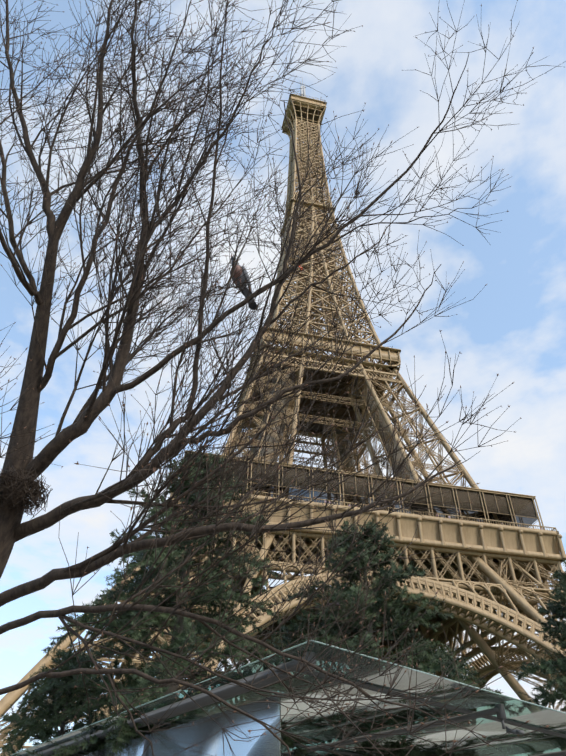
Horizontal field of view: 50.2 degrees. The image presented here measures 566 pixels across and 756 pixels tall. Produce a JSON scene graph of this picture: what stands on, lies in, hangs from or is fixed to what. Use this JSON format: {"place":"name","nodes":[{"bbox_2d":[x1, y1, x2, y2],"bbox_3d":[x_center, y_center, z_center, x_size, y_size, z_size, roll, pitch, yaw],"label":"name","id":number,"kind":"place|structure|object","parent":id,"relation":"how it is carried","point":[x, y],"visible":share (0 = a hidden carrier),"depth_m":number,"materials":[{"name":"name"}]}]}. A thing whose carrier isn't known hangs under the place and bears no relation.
{"place":"outdoors","nodes":[
{"label":"outdoors","id":0,"kind":"place"},
{"bbox_2d":[0,0,565,752],"label":"sky","id":1,"kind":"structure","parent":0,"point":[514,329],"materials":[{"name":"blue"}]},
{"bbox_2d":[12,641,565,755],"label":"pavilion","id":2,"kind":"structure","parent":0,"point":[534,743],"depth_m":12.02,"materials":[{"name":"grey glass"}]},
{"bbox_2d":[82,694,280,755],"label":"glass panel","id":3,"kind":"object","parent":2,"relation":"attached to","point":[269,744],"visible":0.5,"depth_m":9.79,"materials":[{"name":"glass"}]},
{"bbox_2d":[11,640,565,755],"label":"roof edge","id":4,"kind":"object","parent":2,"relation":"attached to","point":[284,651],"visible":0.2,"depth_m":10.47,"materials":[{"name":"grey metal"}]},
{"bbox_2d":[266,517,510,755],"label":"evergreen tree","id":5,"kind":"object","parent":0,"point":[434,666],"depth_m":18.52,"materials":[{"name":"green plant"}]},
{"label":"ground","id":6,"kind":"structure","parent":0,"visible":0},
{"bbox_2d":[0,640,115,755],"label":"evergreen tree","id":7,"kind":"object","parent":6,"relation":"on","point":[15,717],"depth_m":18.02,"materials":[{"name":"green plant"}]},
{"bbox_2d":[0,445,308,755],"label":"evergreen tree","id":8,"kind":"object","parent":6,"relation":"on","point":[136,681],"depth_m":15.80,"materials":[{"name":"green plant"}]},
{"bbox_2d":[0,0,565,755],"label":"bare tree","id":9,"kind":"object","parent":6,"relation":"on","point":[20,488],"visible":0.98,"depth_m":5.01,"materials":[{"name":"brown plant"}]},
{"bbox_2d":[230,256,256,309],"bbox_3d":[-0.389,-0.942,5.978,0.163,0.325,0.479,-18,-43,20],"label":"pigeon","id":10,"kind":"object","parent":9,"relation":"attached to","point":[246,290],"depth_m":5.92,"materials":[{"name":"grey"}]},
{"bbox_2d":[231,255,241,277],"bbox_3d":[-0.454,-1.066,5.903,0.154,0.190,0.173,9,-41,-10],"label":"bird's breast","id":11,"kind":"object","parent":10,"relation":"attached to","point":[238,268],"visible":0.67,"depth_m":5.85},
{"bbox_2d":[0,92,565,755],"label":"tower","id":12,"kind":"structure","parent":6,"relation":"on","point":[518,580],"depth_m":117.69,"materials":[{"name":"metal"}]},
{"bbox_2d":[297,77,323,100],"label":"tower aerials","id":13,"kind":"object","parent":12,"relation":"on","point":[302,91],"visible":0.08,"depth_m":300.99,"materials":[{"name":"grey metal"}]},
{"bbox_2d":[269,587,353,610],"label":"first floor pavilions","id":14,"kind":"object","parent":12,"relation":"on","point":[338,604],"depth_m":156.18,"materials":[{"name":"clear glass"}]},
{"bbox_2d":[250,366,412,479],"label":"tower lift shafts","id":15,"kind":"object","parent":12,"relation":"attached to","point":[351,462],"visible":0.17,"depth_m":155.24,"materials":[{"name":"brown metal"}]},
{"bbox_2d":[139,105,555,686],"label":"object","id":16,"kind":"structure","parent":12,"relation":"on","point":[341,411],"depth_m":165.06,"materials":[{"name":"brown metal"}]},
{"bbox_2d":[186,455,537,593],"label":"tower screens","id":17,"kind":"object","parent":12,"relation":"attached to","point":[523,507],"visible":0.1,"depth_m":120.93,"materials":[{"name":"brown metal"}]},
{"bbox_2d":[512,557,565,755],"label":"evergreen tree","id":18,"kind":"object","parent":6,"relation":"on","point":[544,664],"depth_m":18.94,"materials":[{"name":"green plant"}]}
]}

